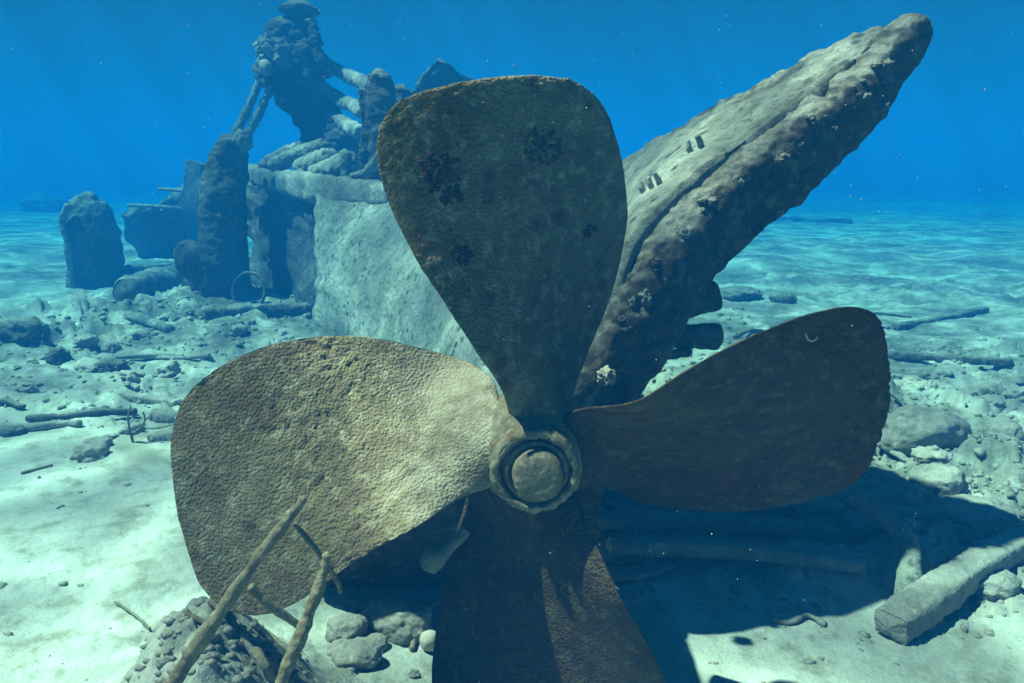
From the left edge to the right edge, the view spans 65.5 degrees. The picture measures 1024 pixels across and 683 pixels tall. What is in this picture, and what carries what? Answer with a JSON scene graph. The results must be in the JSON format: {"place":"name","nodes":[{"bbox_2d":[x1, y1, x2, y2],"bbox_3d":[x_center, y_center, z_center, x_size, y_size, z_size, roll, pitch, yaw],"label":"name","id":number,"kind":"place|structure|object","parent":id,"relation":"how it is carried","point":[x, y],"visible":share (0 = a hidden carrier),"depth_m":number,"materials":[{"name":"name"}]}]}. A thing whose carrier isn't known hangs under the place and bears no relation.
{"place":"outdoors","nodes":[
{"label":"outdoors","id":0,"kind":"place"},
{"bbox_2d":[1,4,1021,669],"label":"drifting particles","id":1,"kind":"object","parent":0,"point":[589,306],"visible":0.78,"depth_m":1.56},
{"bbox_2d":[0,192,1023,682],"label":"seabed","id":2,"kind":"structure","parent":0,"point":[110,540],"depth_m":3.93,"materials":[{"name":"sand"}]},
{"bbox_2d":[0,424,25,436],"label":"rock","id":3,"kind":"object","parent":2,"relation":"on","point":[10,430],"visible":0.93,"depth_m":4.89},
{"bbox_2d":[0,397,25,409],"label":"timber scrap","id":4,"kind":"object","parent":2,"relation":"on","point":[7,401],"visible":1,"depth_m":5.36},
{"bbox_2d":[0,316,50,343],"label":"rock","id":5,"kind":"object","parent":2,"relation":"on","point":[20,329],"visible":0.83,"depth_m":6.95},
{"bbox_2d":[15,381,38,392],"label":"rock","id":6,"kind":"object","parent":2,"relation":"on","point":[27,387],"visible":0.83,"depth_m":5.74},
{"bbox_2d":[26,357,37,363],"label":"rock","id":7,"kind":"object","parent":2,"relation":"on","point":[31,360],"visible":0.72,"depth_m":6.51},
{"bbox_2d":[21,464,52,474],"bbox_3d":[-2.572,0.692,4.311,0.021,0.021,0.160,10,15,39],"label":"thin branch","id":8,"kind":"object","parent":2,"relation":"on","point":[35,469],"visible":1,"depth_m":4.30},
{"bbox_2d":[0,420,82,431],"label":"timber scrap","id":9,"kind":"object","parent":2,"relation":"on","point":[36,426],"visible":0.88,"depth_m":4.98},
{"bbox_2d":[19,192,67,212],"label":"rock","id":10,"kind":"object","parent":2,"relation":"on","point":[40,202],"visible":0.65,"depth_m":34.94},
{"bbox_2d":[44,346,72,365],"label":"rock","id":11,"kind":"object","parent":2,"relation":"on","point":[58,356],"visible":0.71,"depth_m":6.51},
{"bbox_2d":[55,408,80,419],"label":"rock","id":12,"kind":"object","parent":2,"relation":"on","point":[68,411],"visible":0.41,"depth_m":5.20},
{"bbox_2d":[25,407,137,421],"bbox_3d":[-2.793,0.471,5.165,0.696,0.080,0.076,-1,12,-5],"label":"timber scrap","id":13,"kind":"object","parent":2,"relation":"on","point":[117,411],"visible":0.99,"depth_m":5.14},
{"bbox_2d":[72,335,99,347],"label":"rock","id":14,"kind":"object","parent":2,"relation":"on","point":[91,341],"visible":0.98,"depth_m":6.89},
{"bbox_2d":[73,357,99,371],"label":"rock","id":15,"kind":"object","parent":2,"relation":"on","point":[83,364],"visible":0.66,"depth_m":6.35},
{"bbox_2d":[69,442,109,462],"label":"rock","id":16,"kind":"object","parent":2,"relation":"on","point":[84,454],"visible":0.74,"depth_m":4.43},
{"bbox_2d":[57,191,124,289],"bbox_3d":[-6.157,-1.357,11.677,0.817,1.677,0.841,0,12,0],"label":"upright drum","id":17,"kind":"object","parent":2,"relation":"on","point":[90,231],"visible":0.88,"depth_m":11.39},
{"bbox_2d":[79,292,112,321],"bbox_3d":[-4.762,-0.457,9.385,0.118,0.226,3.328,-4,12,-19],"label":"fallen pipe","id":18,"kind":"object","parent":2,"relation":"on","point":[86,314],"visible":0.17,"depth_m":8.05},
{"bbox_2d":[84,436,111,446],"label":"rock","id":19,"kind":"object","parent":2,"relation":"on","point":[100,439],"visible":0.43,"depth_m":4.62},
{"bbox_2d":[102,433,118,439],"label":"rock","id":20,"kind":"object","parent":2,"relation":"on","point":[113,436],"visible":0.59,"depth_m":4.76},
{"bbox_2d":[100,341,121,352],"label":"rock","id":21,"kind":"object","parent":2,"relation":"on","point":[111,347],"visible":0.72,"depth_m":6.91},
{"bbox_2d":[95,358,128,372],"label":"rock","id":22,"kind":"object","parent":2,"relation":"on","point":[107,365],"visible":0.78,"depth_m":6.33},
{"bbox_2d":[100,339,131,345],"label":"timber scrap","id":23,"kind":"object","parent":2,"relation":"on","point":[124,343],"visible":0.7,"depth_m":7.08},
{"bbox_2d":[118,370,142,381],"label":"rock","id":24,"kind":"object","parent":2,"relation":"on","point":[129,375],"visible":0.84,"depth_m":5.90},
{"bbox_2d":[82,385,181,406],"bbox_3d":[-2.696,0.393,5.636,0.805,0.114,0.102,3,12,14],"label":"sunken timber","id":25,"kind":"object","parent":2,"relation":"on","point":[135,397],"visible":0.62,"depth_m":5.58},
{"bbox_2d":[118,421,145,434],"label":"rock","id":26,"kind":"object","parent":2,"relation":"on","point":[134,425],"visible":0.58,"depth_m":4.83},
{"bbox_2d":[114,601,150,629],"bbox_3d":[-1.331,0.958,2.792,0.304,0.027,0.015,11,16,42],"label":"loose stick","id":27,"kind":"object","parent":2,"relation":"on","point":[133,614],"visible":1,"depth_m":2.79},
{"bbox_2d":[127,405,145,442],"bbox_3d":[-2.179,0.480,4.616,0.132,0.249,0.055,4,12,20],"label":"forked twig","id":28,"kind":"object","parent":2,"relation":"on","point":[135,431],"visible":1,"depth_m":4.62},
{"bbox_2d":[98,306,174,332],"bbox_3d":[-3.780,-0.231,7.945,1.447,0.150,0.123,9,15,38],"label":"fallen pipe","id":29,"kind":"object","parent":2,"relation":"on","point":[140,318],"visible":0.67,"depth_m":7.71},
{"bbox_2d":[131,329,152,339],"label":"rock","id":30,"kind":"object","parent":2,"relation":"on","point":[141,334],"visible":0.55,"depth_m":7.35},
{"bbox_2d":[112,263,184,300],"bbox_3d":[-4.634,-0.809,10.648,0.514,0.510,3.378,-2,12,-9],"label":"rounded block","id":31,"kind":"object","parent":2,"relation":"on","point":[150,281],"depth_m":9.31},
{"bbox_2d":[123,260,173,274],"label":"fallen beam","id":32,"kind":"structure","parent":2,"relation":"on","point":[131,269],"depth_m":12.23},
{"bbox_2d":[114,352,183,358],"bbox_3d":[-3.025,0.129,6.655,0.531,0.088,0.075,-6,13,-25],"label":"timber scrap","id":33,"kind":"object","parent":2,"relation":"on","point":[141,355],"visible":0.87,"depth_m":6.60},
{"bbox_2d":[146,429,172,441],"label":"rock","id":34,"kind":"object","parent":2,"relation":"on","point":[152,435],"visible":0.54,"depth_m":4.66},
{"bbox_2d":[146,423,173,428],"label":"timber scrap","id":35,"kind":"object","parent":2,"relation":"on","point":[159,427],"visible":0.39,"depth_m":4.94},
{"bbox_2d":[121,160,204,258],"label":"wreck wall","id":36,"kind":"structure","parent":2,"relation":"on","point":[152,231],"depth_m":13.98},
{"bbox_2d":[149,408,177,422],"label":"rock","id":37,"kind":"object","parent":2,"relation":"on","point":[156,415],"visible":0.7,"depth_m":5.13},
{"bbox_2d":[151,360,180,377],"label":"rock","id":38,"kind":"object","parent":2,"relation":"on","point":[160,370],"visible":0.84,"depth_m":6.25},
{"bbox_2d":[161,402,175,419],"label":"timber scrap","id":39,"kind":"object","parent":2,"relation":"on","point":[164,405],"visible":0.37,"depth_m":5.34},
{"bbox_2d":[153,353,210,359],"bbox_3d":[-2.889,0.124,6.674,0.757,0.068,0.090,1,12,6],"label":"timber scrap","id":40,"kind":"object","parent":2,"relation":"on","point":[188,357],"visible":0.78,"depth_m":6.66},
{"bbox_2d":[183,309,194,315],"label":"rock","id":41,"kind":"object","parent":2,"relation":"on","point":[188,312],"visible":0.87,"depth_m":8.04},
{"bbox_2d":[184,611,206,623],"bbox_3d":[-0.761,0.679,1.958,0.091,0.033,0.018,1,12,3],"label":"broken stick","id":42,"kind":"object","parent":2,"relation":"on","point":[198,619],"visible":0.49,"depth_m":1.95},
{"bbox_2d":[173,129,252,299],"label":"encrusted column","id":43,"kind":"structure","parent":2,"relation":"on","point":[215,256],"depth_m":8.53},
{"bbox_2d":[181,279,246,299],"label":"fallen beam","id":44,"kind":"structure","parent":2,"relation":"on","point":[240,291],"depth_m":8.73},
{"bbox_2d":[230,323,247,336],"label":"rock","id":45,"kind":"object","parent":2,"relation":"on","point":[240,329],"visible":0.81,"depth_m":7.39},
{"bbox_2d":[231,271,266,303],"bbox_3d":[-2.812,-0.562,8.505,0.378,0.369,0.127,0,12,0],"label":"metal hoop","id":46,"kind":"object","parent":2,"relation":"on","point":[236,280],"visible":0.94,"depth_m":8.49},
{"bbox_2d":[162,496,342,682],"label":"rusty rod frame","id":47,"kind":"object","parent":2,"relation":"on","point":[201,639],"visible":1,"depth_m":1.63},
{"bbox_2d":[252,303,265,308],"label":"rock","id":48,"kind":"object","parent":2,"relation":"on","point":[259,306],"visible":1,"depth_m":7.99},
{"bbox_2d":[251,640,276,682],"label":"loose stick","id":49,"kind":"object","parent":2,"relation":"on","point":[260,658],"visible":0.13,"depth_m":1.91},
{"bbox_2d":[237,639,294,682],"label":"broken stick","id":50,"kind":"object","parent":2,"relation":"on","point":[273,664],"visible":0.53,"depth_m":1.98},
{"bbox_2d":[248,615,301,658],"bbox_3d":[-0.792,0.931,2.573,0.029,0.167,0.637,-8,14,-34],"label":"loose stick","id":51,"kind":"object","parent":2,"relation":"on","point":[277,639],"visible":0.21,"depth_m":2.49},
{"bbox_2d":[325,612,368,642],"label":"rock","id":52,"kind":"object","parent":2,"relation":"on","point":[348,625],"visible":0.68,"depth_m":2.66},
{"bbox_2d":[326,637,382,669],"bbox_3d":[-0.507,1.008,2.564,0.182,0.084,0.142,0,12,0],"label":"rock","id":53,"kind":"object","parent":2,"relation":"on","point":[359,653],"visible":0.95,"depth_m":2.53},
{"bbox_2d":[362,633,387,650],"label":"rock","id":54,"kind":"object","parent":2,"relation":"on","point":[380,640],"visible":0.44,"depth_m":2.65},
{"bbox_2d":[361,593,431,645],"bbox_3d":[-0.401,0.971,2.783,0.249,0.176,0.188,5,13,23],"label":"rock","id":55,"kind":"object","parent":2,"relation":"on","point":[402,620],"visible":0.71,"depth_m":2.71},
{"bbox_2d":[407,669,420,678],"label":"rock","id":56,"kind":"object","parent":2,"relation":"on","point":[413,674],"visible":1,"depth_m":2.53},
{"bbox_2d":[409,590,441,650],"bbox_3d":[-0.304,0.966,2.794,0.053,0.081,0.308,4,12,18],"label":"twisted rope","id":57,"kind":"object","parent":2,"relation":"on","point":[435,601],"visible":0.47,"depth_m":2.85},
{"bbox_2d":[419,630,435,651],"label":"rock","id":58,"kind":"object","parent":2,"relation":"on","point":[427,639],"visible":0.81,"depth_m":2.64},
{"bbox_2d":[0,287,1023,682],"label":"rubble","id":59,"kind":"object","parent":2,"relation":"on","point":[212,661],"visible":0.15,"depth_m":3.74,"materials":[{"name":"stone"}]},
{"bbox_2d":[207,599,242,633],"bbox_3d":[-0.693,0.722,1.989,0.186,0.121,0.017,7,14,32],"label":"broken stick","id":60,"kind":"object","parent":59,"relation":"on","point":[231,619],"visible":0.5,"depth_m":1.98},
{"bbox_2d":[239,631,273,682],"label":"broken stick","id":61,"kind":"object","parent":59,"relation":"on","point":[247,641],"visible":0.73,"depth_m":1.95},
{"bbox_2d":[201,302,312,320],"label":"fallen beam","id":62,"kind":"structure","parent":59,"relation":"on","point":[280,309],"depth_m":8.06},
{"bbox_2d":[170,75,890,682],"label":"ship propeller","id":63,"kind":"object","parent":2,"relation":"on","point":[364,445],"visible":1,"depth_m":1.96,"materials":[{"name":"brown metal"}]},
{"bbox_2d":[419,526,469,573],"bbox_3d":[-0.178,0.565,2.143,0.143,0.113,0.065,-4,12,-19],"label":"broken fitting","id":64,"kind":"object","parent":63,"relation":"attached to","point":[433,559],"visible":1,"depth_m":2.12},
{"bbox_2d":[246,13,932,587],"bbox_3d":[-1.707,-0.723,6.139,2.349,2.241,8.719,-7,14,-31],"label":"wrecked ship stern","id":65,"kind":"object","parent":2,"relation":"on","point":[734,177],"visible":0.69,"depth_m":2.83,"materials":[{"name":"metal"}]},
{"bbox_2d":[246,193,289,223],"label":"fallen beam","id":66,"kind":"structure","parent":65,"relation":"hanging from","point":[266,212],"depth_m":8.90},
{"bbox_2d":[264,154,288,169],"bbox_3d":[-2.572,-1.949,8.856,0.499,0.284,0.129,10,15,40],"label":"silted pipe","id":67,"kind":"object","parent":65,"relation":"on","point":[267,157],"visible":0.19,"depth_m":8.91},
{"bbox_2d":[258,141,301,169],"bbox_3d":[-2.601,-2.086,9.042,0.672,0.354,0.212,7,13,29],"label":"silted pipe","id":68,"kind":"object","parent":65,"relation":"on","point":[262,163],"visible":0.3,"depth_m":8.97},
{"bbox_2d":[230,0,367,156],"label":"collapsed mast frame","id":69,"kind":"object","parent":65,"relation":"on","point":[293,65],"visible":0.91,"depth_m":9.84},
{"bbox_2d":[267,138,331,170],"bbox_3d":[-2.305,-2.018,8.646,0.824,0.364,0.230,5,13,23],"label":"silted pipe","id":70,"kind":"object","parent":65,"relation":"on","point":[283,160],"visible":0.75,"depth_m":8.60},
{"bbox_2d":[292,148,337,170],"bbox_3d":[-2.058,-1.874,8.357,0.596,0.298,0.240,9,15,36],"label":"silted pipe","id":71,"kind":"object","parent":65,"relation":"on","point":[304,162],"visible":0.59,"depth_m":8.26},
{"bbox_2d":[308,151,358,176],"bbox_3d":[-1.798,-1.752,8.094,0.641,0.344,0.286,8,14,33],"label":"silted pipe","id":72,"kind":"object","parent":65,"relation":"on","point":[330,166],"visible":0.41,"depth_m":7.97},
{"bbox_2d":[338,149,351,175],"bbox_3d":[-1.570,-1.628,7.517,0.132,0.374,0.130,0,12,0],"label":"rim post","id":73,"kind":"object","parent":65,"relation":"on","point":[345,161],"visible":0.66,"depth_m":7.46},
{"bbox_2d":[357,87,368,179],"bbox_3d":[-1.382,-1.885,7.473,0.147,0.968,0.154,0,12,0],"label":"rim post","id":74,"kind":"object","parent":65,"relation":"on","point":[363,155],"visible":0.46,"depth_m":7.42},
{"bbox_2d":[349,151,377,178],"bbox_3d":[-1.218,-1.620,7.159,0.650,0.333,0.094,6,13,29],"label":"bent bar","id":75,"kind":"object","parent":65,"relation":"on","point":[370,166],"visible":0.53,"depth_m":7.19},
{"bbox_2d":[364,68,396,180],"bbox_3d":[-1.208,-1.913,7.364,0.310,1.179,0.326,0,12,0],"label":"rim post","id":76,"kind":"object","parent":65,"relation":"on","point":[380,100],"visible":0.53,"depth_m":7.20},
{"bbox_2d":[395,84,411,102],"bbox_3d":[-1.063,-2.118,7.619,0.225,0.675,0.218,0,12,0],"label":"rim post","id":77,"kind":"object","parent":65,"relation":"on","point":[403,91],"visible":0.09,"depth_m":7.49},
{"bbox_2d":[596,365,616,386],"bbox_3d":[0.294,0.108,2.475,0.065,0.064,0.057,0,12,0],"label":"cream sponge","id":78,"kind":"object","parent":65,"relation":"attached to","point":[606,375],"visible":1,"depth_m":2.45},
{"bbox_2d":[605,563,648,571],"bbox_3d":[0.374,0.899,3.123,0.339,0.041,0.100,-1,12,-6],"label":"timber scrap","id":79,"kind":"object","parent":2,"relation":"on","point":[642,566],"visible":0.28,"depth_m":3.12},
{"bbox_2d":[604,557,687,565],"bbox_3d":[0.528,0.891,3.207,0.365,0.038,0.072,-2,12,-9],"label":"timber scrap","id":80,"kind":"object","parent":2,"relation":"on","point":[635,562],"visible":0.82,"depth_m":3.19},
{"bbox_2d":[609,558,704,581],"bbox_3d":[0.581,0.892,3.143,0.559,0.062,0.086,-6,13,-25],"label":"timber scrap","id":81,"kind":"object","parent":2,"relation":"on","point":[656,571],"visible":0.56,"depth_m":3.09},
{"bbox_2d":[603,487,841,513],"bbox_3d":[0.908,0.716,3.724,1.179,0.103,0.108,4,12,18],"label":"shaded plank","id":82,"kind":"object","parent":2,"relation":"on","point":[825,505],"visible":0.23,"depth_m":3.53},
{"bbox_2d":[598,510,865,542],"bbox_3d":[0.929,0.797,3.457,1.227,0.158,0.119,-1,12,-4],"label":"shaded plank","id":83,"kind":"object","parent":2,"relation":"on","point":[735,523],"visible":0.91,"depth_m":3.42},
{"bbox_2d":[606,536,866,573],"bbox_3d":[0.884,0.840,3.172,1.013,0.097,0.114,1,12,5],"label":"shaded plank","id":84,"kind":"object","parent":2,"relation":"on","point":[705,547],"visible":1,"depth_m":3.15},
{"bbox_2d":[729,586,745,593],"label":"rock","id":85,"kind":"object","parent":2,"relation":"on","point":[737,590],"visible":1,"depth_m":3.01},
{"bbox_2d":[720,286,762,301],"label":"rock","id":86,"kind":"object","parent":2,"relation":"on","point":[737,293],"visible":0.8,"depth_m":9.84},
{"bbox_2d":[733,328,763,338],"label":"timber scrap","id":87,"kind":"object","parent":2,"relation":"on","point":[740,334],"visible":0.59,"depth_m":7.75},
{"bbox_2d":[769,291,796,303],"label":"rock","id":88,"kind":"object","parent":2,"relation":"on","point":[783,297],"visible":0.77,"depth_m":9.70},
{"bbox_2d":[739,506,855,513],"bbox_3d":[1.276,0.769,3.670,0.620,0.087,0.048,0,12,-1],"label":"timber scrap","id":89,"kind":"object","parent":2,"relation":"on","point":[780,510],"visible":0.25,"depth_m":3.67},
{"bbox_2d":[770,613,826,626],"bbox_3d":[1.024,0.997,2.848,0.199,0.030,0.058,0,12,0],"label":"timber scrap","id":90,"kind":"object","parent":2,"relation":"on","point":[791,621],"visible":1,"depth_m":2.84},
{"bbox_2d":[803,567,814,577],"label":"rock","id":91,"kind":"object","parent":2,"relation":"on","point":[809,572],"visible":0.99,"depth_m":3.10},
{"bbox_2d":[775,216,852,223],"bbox_3d":[9.190,-3.956,25.749,0.370,0.296,3.974,-8,14,-33],"label":"sunken timber","id":92,"kind":"object","parent":2,"relation":"on","point":[846,220],"visible":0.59,"depth_m":24.95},
{"bbox_2d":[811,603,822,611],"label":"rock","id":93,"kind":"object","parent":2,"relation":"on","point":[816,606],"visible":1,"depth_m":2.93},
{"bbox_2d":[833,485,921,594],"bbox_3d":[1.479,0.822,3.167,0.229,0.331,0.679,0,12,0],"label":"bent pipe","id":94,"kind":"object","parent":2,"relation":"on","point":[896,528],"visible":0.69,"depth_m":3.14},
{"bbox_2d":[852,466,907,485],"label":"rock","id":95,"kind":"object","parent":2,"relation":"on","point":[877,474],"visible":0.34,"depth_m":3.94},
{"bbox_2d":[838,506,943,537],"bbox_3d":[1.672,0.789,3.529,0.497,0.092,0.135,-3,12,-12],"label":"rock","id":96,"kind":"object","parent":2,"relation":"on","point":[858,524],"visible":0.62,"depth_m":3.49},
{"bbox_2d":[871,311,911,317],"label":"timber scrap","id":97,"kind":"object","parent":2,"relation":"on","point":[893,314],"visible":0.55,"depth_m":9.03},
{"bbox_2d":[853,479,932,506],"bbox_3d":[1.798,0.749,3.811,0.385,0.141,0.341,6,13,27],"label":"rock","id":98,"kind":"object","parent":2,"relation":"on","point":[895,493],"visible":0.51,"depth_m":3.75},
{"bbox_2d":[891,373,904,378],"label":"rock","id":99,"kind":"object","parent":2,"relation":"on","point":[894,376],"visible":0.85,"depth_m":6.00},
{"bbox_2d":[890,391,909,404],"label":"timber scrap","id":100,"kind":"object","parent":2,"relation":"on","point":[898,398],"visible":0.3,"depth_m":5.33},
{"bbox_2d":[900,375,920,383],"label":"rock","id":101,"kind":"object","parent":2,"relation":"on","point":[908,379],"visible":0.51,"depth_m":5.91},
{"bbox_2d":[886,445,939,462],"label":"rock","id":102,"kind":"object","parent":2,"relation":"on","point":[901,456],"visible":0.36,"depth_m":4.36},
{"bbox_2d":[912,380,928,389],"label":"rock","id":103,"kind":"object","parent":2,"relation":"on","point":[923,384],"visible":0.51,"depth_m":5.78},
{"bbox_2d":[877,404,972,455],"bbox_3d":[2.324,0.514,4.512,0.569,0.308,0.321,-4,12,-20],"label":"rock","id":104,"kind":"object","parent":2,"relation":"on","point":[908,428],"visible":0.69,"depth_m":4.40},
{"bbox_2d":[918,368,938,379],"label":"rock","id":105,"kind":"object","parent":2,"relation":"on","point":[929,374],"visible":0.7,"depth_m":6.09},
{"bbox_2d":[911,446,952,463],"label":"rock","id":106,"kind":"object","parent":2,"relation":"on","point":[925,455],"visible":0.92,"depth_m":4.08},
{"bbox_2d":[925,379,938,389],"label":"rock","id":107,"kind":"object","parent":2,"relation":"on","point":[932,383],"visible":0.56,"depth_m":5.76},
{"bbox_2d":[906,462,968,496],"bbox_3d":[2.099,0.715,3.938,0.310,0.236,0.241,0,12,0],"label":"rock","id":108,"kind":"object","parent":2,"relation":"on","point":[948,479],"visible":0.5,"depth_m":3.85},
{"bbox_2d":[892,306,988,330],"bbox_3d":[4.711,-0.253,8.727,1.496,0.162,0.120,-6,13,-25],"label":"sunken timber","id":109,"kind":"object","parent":2,"relation":"on","point":[907,325],"visible":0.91,"depth_m":8.68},
{"bbox_2d":[874,521,1023,645],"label":"squared timber","id":110,"kind":"object","parent":2,"relation":"on","point":[907,614],"visible":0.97,"depth_m":2.91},
{"bbox_2d":[888,350,1013,366],"bbox_3d":[3.613,0.144,6.643,0.988,0.147,0.116,11,16,42],"label":"sunken timber","id":111,"kind":"object","parent":2,"relation":"on","point":[935,357],"visible":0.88,"depth_m":6.60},
{"bbox_2d":[928,492,1020,531],"bbox_3d":[2.120,0.809,3.744,0.423,0.142,0.466,-9,14,-36],"label":"rock","id":112,"kind":"object","parent":2,"relation":"on","point":[971,513],"visible":0.58,"depth_m":3.63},
{"bbox_2d":[981,381,1002,394],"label":"rock","id":113,"kind":"object","parent":2,"relation":"on","point":[990,388],"visible":0.7,"depth_m":5.55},
{"bbox_2d":[978,394,1006,410],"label":"rock","id":114,"kind":"object","parent":2,"relation":"on","point":[997,401],"visible":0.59,"depth_m":5.21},
{"bbox_2d":[972,569,1021,601],"bbox_3d":[1.864,0.947,3.069,0.197,0.131,0.163,0,12,0],"label":"rock","id":115,"kind":"object","parent":2,"relation":"on","point":[1001,584],"visible":0.62,"depth_m":3.01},
{"bbox_2d":[982,421,1023,440],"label":"rock","id":116,"kind":"object","parent":2,"relation":"on","point":[1013,429],"visible":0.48,"depth_m":4.45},
{"bbox_2d":[984,430,1023,446],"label":"timber scrap","id":117,"kind":"object","parent":2,"relation":"on","point":[992,432],"visible":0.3,"depth_m":4.43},
{"bbox_2d":[1002,407,1017,411],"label":"rock","id":118,"kind":"object","parent":2,"relation":"on","point":[1008,409],"visible":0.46,"depth_m":5.16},
{"bbox_2d":[1002,383,1023,402],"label":"rock","id":119,"kind":"object","parent":2,"relation":"on","point":[1011,390],"visible":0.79,"depth_m":5.40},
{"bbox_3d":[-0.744,-2.324,9.312,1.112,1.551,0.497,0,12,0],"label":"wreck bulkhead","id":120,"kind":"object","parent":2,"relation":"on","visible":0},
{"bbox_2d":[412,58,474,94],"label":"wedge block","id":121,"kind":"structure","parent":120,"relation":"attached to","point":[439,73],"depth_m":8.91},
{"bbox_2d":[0,0,1023,196],"label":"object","id":122,"kind":"structure","parent":0,"point":[954,135],"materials":[{"name":"liquid"}]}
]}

